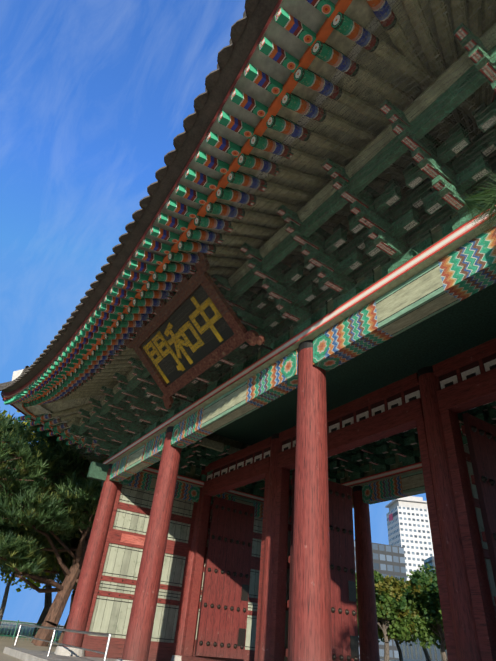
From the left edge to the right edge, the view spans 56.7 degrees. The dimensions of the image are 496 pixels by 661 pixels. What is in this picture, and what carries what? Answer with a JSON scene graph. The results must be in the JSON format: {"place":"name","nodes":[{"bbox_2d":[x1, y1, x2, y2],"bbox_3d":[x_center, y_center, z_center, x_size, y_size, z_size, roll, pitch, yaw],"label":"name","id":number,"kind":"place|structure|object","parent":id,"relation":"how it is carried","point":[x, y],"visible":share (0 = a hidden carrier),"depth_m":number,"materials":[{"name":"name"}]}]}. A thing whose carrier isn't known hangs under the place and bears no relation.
{"place":"outdoors","nodes":[
{"label":"outdoors","id":0,"kind":"place"},
{"bbox_2d":[0,620,398,660],"bbox_3d":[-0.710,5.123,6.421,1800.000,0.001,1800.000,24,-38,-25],"label":"ground","id":1,"kind":"structure","parent":0,"point":[20,643],"depth_m":19.76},
{"bbox_2d":[1,422,39,591],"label":"foliage","id":2,"kind":"object","parent":1,"relation":"on","point":[26,585],"visible":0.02,"depth_m":40.36,"materials":[{"name":"plant"}]},
{"bbox_2d":[2,410,47,577],"bbox_3d":[-16.407,11.439,30.807,13.760,14.555,13.900,24,-38,-25],"label":"pine foliage","id":3,"kind":"object","parent":1,"relation":"on","point":[4,411],"depth_m":28.13,"materials":[{"name":"plant"}]},
{"bbox_2d":[0,566,55,624],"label":"tree","id":4,"kind":"object","parent":1,"relation":"on","point":[4,602],"depth_m":46.91,"materials":[{"name":"brown plant"}]},
{"bbox_2d":[0,448,58,635],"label":"tree trunk","id":5,"kind":"object","parent":1,"relation":"on","point":[48,601],"depth_m":28.17,"materials":[{"name":"brown plant"}]},
{"bbox_2d":[0,410,62,565],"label":"pine foliage","id":6,"kind":"object","parent":1,"relation":"on","point":[30,504],"visible":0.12,"depth_m":18.90,"materials":[{"name":"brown plant"}]},
{"bbox_2d":[0,620,63,641],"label":"garden fence","id":7,"kind":"object","parent":1,"relation":"on","point":[55,639],"visible":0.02,"depth_m":19.64,"materials":[{"name":"metal"}]},
{"bbox_2d":[2,455,77,508],"bbox_3d":[-14.200,10.014,23.576,15.060,9.140,15.268,3,-34,4],"label":"pine foliage","id":8,"kind":"object","parent":1,"relation":"on","point":[46,489],"depth_m":18.93,"materials":[{"name":"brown plant"}]},
{"bbox_2d":[0,459,89,642],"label":"pine tree","id":9,"kind":"object","parent":1,"relation":"on","point":[65,541],"depth_m":20.17,"materials":[{"name":"brown plant"}]},
{"bbox_2d":[0,413,107,646],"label":"pine tree","id":10,"kind":"object","parent":1,"relation":"on","point":[19,557],"visible":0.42,"depth_m":16.38,"materials":[{"name":"green plant"}]},
{"bbox_2d":[3,647,115,660],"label":"stone platform","id":11,"kind":"structure","parent":1,"relation":"on","point":[23,654],"depth_m":10.12,"materials":[{"name":"stone"}]},
{"bbox_2d":[12,624,110,660],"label":"railing","id":12,"kind":"object","parent":11,"relation":"on","point":[85,632],"visible":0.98,"depth_m":8.88,"materials":[{"name":"white metal"}]},
{"bbox_2d":[54,464,118,656],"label":"column","id":13,"kind":"structure","parent":11,"relation":"on","point":[81,602],"depth_m":11.79,"materials":[{"name":"red paint"}]},
{"bbox_2d":[116,426,181,660],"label":"column","id":14,"kind":"structure","parent":11,"relation":"on","point":[140,628],"depth_m":9.03,"materials":[{"name":"red paint"}]},
{"bbox_2d":[81,484,262,660],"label":"side wall panels","id":15,"kind":"object","parent":11,"relation":"on","point":[112,598],"visible":0.5,"depth_m":12.73,"materials":[{"name":"beige paint"}]},
{"bbox_2d":[171,466,206,660],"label":"column","id":16,"kind":"structure","parent":11,"relation":"on","point":[177,657],"depth_m":13.13,"materials":[{"name":"red paint"}]},
{"bbox_2d":[258,433,280,660],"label":"column","id":17,"kind":"structure","parent":11,"relation":"on","point":[265,620],"depth_m":10.59,"materials":[{"name":"red paint"}]},
{"bbox_2d":[290,340,331,660],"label":"column","id":18,"kind":"structure","parent":11,"relation":"on","point":[311,633],"depth_m":5.66,"materials":[{"name":"red paint"}]},
{"bbox_2d":[180,338,495,660],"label":"door frame","id":19,"kind":"object","parent":11,"relation":"on","point":[467,380],"visible":0.81,"depth_m":9.21,"materials":[{"name":"red paint"}]},
{"bbox_2d":[195,497,254,658],"bbox_3d":[-0.594,7.168,13.577,1.532,4.070,0.215,24,-38,-25],"label":"door leaf","id":20,"kind":"object","parent":19,"relation":"attached to","point":[222,621],"visible":1,"depth_m":13.39,"materials":[{"name":"red paint"}]},
{"bbox_2d":[284,482,291,660],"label":"door leaf","id":21,"kind":"object","parent":19,"relation":"attached to","point":[288,574],"visible":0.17,"depth_m":11.25,"materials":[{"name":"red paint"}]},
{"bbox_2d":[286,470,358,660],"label":"door leaf","id":22,"kind":"object","parent":19,"relation":"attached to","point":[345,643],"visible":0.52,"depth_m":10.96,"materials":[{"name":"red paint"}]},
{"bbox_2d":[461,413,495,606],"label":"door leaf","id":23,"kind":"object","parent":19,"relation":"attached to","point":[480,434],"visible":1,"depth_m":7.70,"materials":[{"name":"red paint"}]},
{"bbox_2d":[463,444,495,615],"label":"door leaf","id":24,"kind":"object","parent":19,"relation":"attached to","point":[481,529],"visible":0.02,"depth_m":8.51,"materials":[{"name":"red paint"}]},
{"bbox_2d":[353,486,379,660],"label":"column","id":25,"kind":"structure","parent":11,"relation":"on","point":[368,632],"depth_m":11.79,"materials":[{"name":"red paint"}]},
{"bbox_2d":[87,205,495,518],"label":"lintel beams","id":26,"kind":"structure","parent":25,"relation":"on","point":[453,267],"depth_m":7.00,"materials":[{"name":"green paint"}]},
{"bbox_2d":[124,252,272,408],"bbox_3d":[-1.067,0.117,8.846,1.775,1.591,3.550,24,-38,-25],"label":"signboard","id":27,"kind":"object","parent":26,"relation":"on","point":[231,337],"visible":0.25,"depth_m":8.44,"materials":[{"name":"brown paint"}]},
{"bbox_2d":[40,0,495,463],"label":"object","id":28,"kind":"object","parent":26,"relation":"on","point":[261,252],"visible":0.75,"depth_m":5.65,"materials":[{"name":"green wood"}]},
{"bbox_2d":[69,23,495,496],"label":"roof brackets","id":29,"kind":"object","parent":26,"relation":"on","point":[401,449],"visible":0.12,"depth_m":6.74,"materials":[{"name":"green paint"}]},
{"bbox_2d":[0,0,466,456],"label":"roof eave and tiles","id":30,"kind":"object","parent":29,"relation":"on","point":[254,26],"visible":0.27,"depth_m":5.80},
{"bbox_2d":[4,0,495,455],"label":"roof rafters","id":31,"kind":"object","parent":29,"relation":"on","point":[81,345],"visible":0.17,"depth_m":6.30,"materials":[{"name":"wood"}]},
{"bbox_2d":[213,283,495,444],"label":"ceiling boards","id":32,"kind":"object","parent":29,"relation":"on","point":[467,323],"visible":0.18,"depth_m":10.48,"materials":[{"name":"green paint"}]},
{"bbox_2d":[418,366,481,660],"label":"column","id":33,"kind":"structure","parent":11,"relation":"on","point":[467,646],"depth_m":7.24,"materials":[{"name":"red paint"}]},
{"bbox_2d":[354,540,406,659],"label":"office building","id":34,"kind":"structure","parent":1,"relation":"on","point":[389,560],"depth_m":172.44,"materials":[{"name":"grey"}]},
{"bbox_2d":[356,570,415,660],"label":"tree","id":35,"kind":"object","parent":1,"relation":"on","point":[391,601],"visible":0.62,"depth_m":40.03,"materials":[{"name":"green plant"}]},
{"bbox_2d":[358,625,416,645],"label":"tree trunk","id":36,"kind":"object","parent":1,"relation":"on","point":[400,642],"depth_m":52.14,"materials":[{"name":"plant"}]},
{"bbox_2d":[383,575,410,660],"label":"tree trunk","id":37,"kind":"object","parent":1,"relation":"on","point":[399,652],"depth_m":59.23,"materials":[{"name":"brown plant"}]},
{"bbox_2d":[398,599,435,660],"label":"tree trunk","id":38,"kind":"object","parent":1,"relation":"on","point":[427,656],"depth_m":49.61,"materials":[{"name":"brown plant"}]},
{"bbox_2d":[404,570,447,660],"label":"tree","id":39,"kind":"object","parent":1,"relation":"on","point":[424,613],"visible":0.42,"depth_m":41.03,"materials":[{"name":"green plant"}]},
{"bbox_2d":[417,563,436,641],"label":"tree trunk","id":40,"kind":"object","parent":1,"relation":"on","point":[428,572],"depth_m":57.42,"materials":[{"name":"plant"}]},
{"bbox_2d":[429,577,443,629],"bbox_3d":[17.942,24.030,37.800,5.514,7.194,5.795,24,-38,-25],"label":"tree","id":41,"kind":"object","parent":1,"relation":"on","point":[439,617],"visible":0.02,"depth_m":38.92,"materials":[{"name":"plant"}]},
{"bbox_2d":[0,0,426,625],"label":"sky","id":42,"kind":"structure","parent":0,"point":[95,95],"materials":[{"name":"blue"}]},
{"bbox_2d":[3,93,495,400],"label":"roof hip rafters and ridges","id":43,"kind":"object","parent":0,"point":[16,374],"depth_m":15.92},
{"bbox_2d":[385,496,433,580],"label":"white office tower","id":44,"kind":"structure","parent":0,"point":[408,526],"depth_m":354.61,"materials":[{"name":"concrete"}]},
{"bbox_2d":[398,636,447,660],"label":"building","id":45,"kind":"structure","parent":0,"point":[414,652],"depth_m":95.58,"materials":[{"name":"concrete"}]},
{"bbox_2d":[424,556,434,572],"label":"office block","id":46,"kind":"structure","parent":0,"point":[430,561],"depth_m":274.18,"materials":[{"name":"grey glass"}]},
{"bbox_2d":[456,171,495,240],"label":"pine twig","id":47,"kind":"object","parent":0,"point":[490,201],"visible":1,"depth_m":2.44,"materials":[{"name":"green plant"}]}
]}

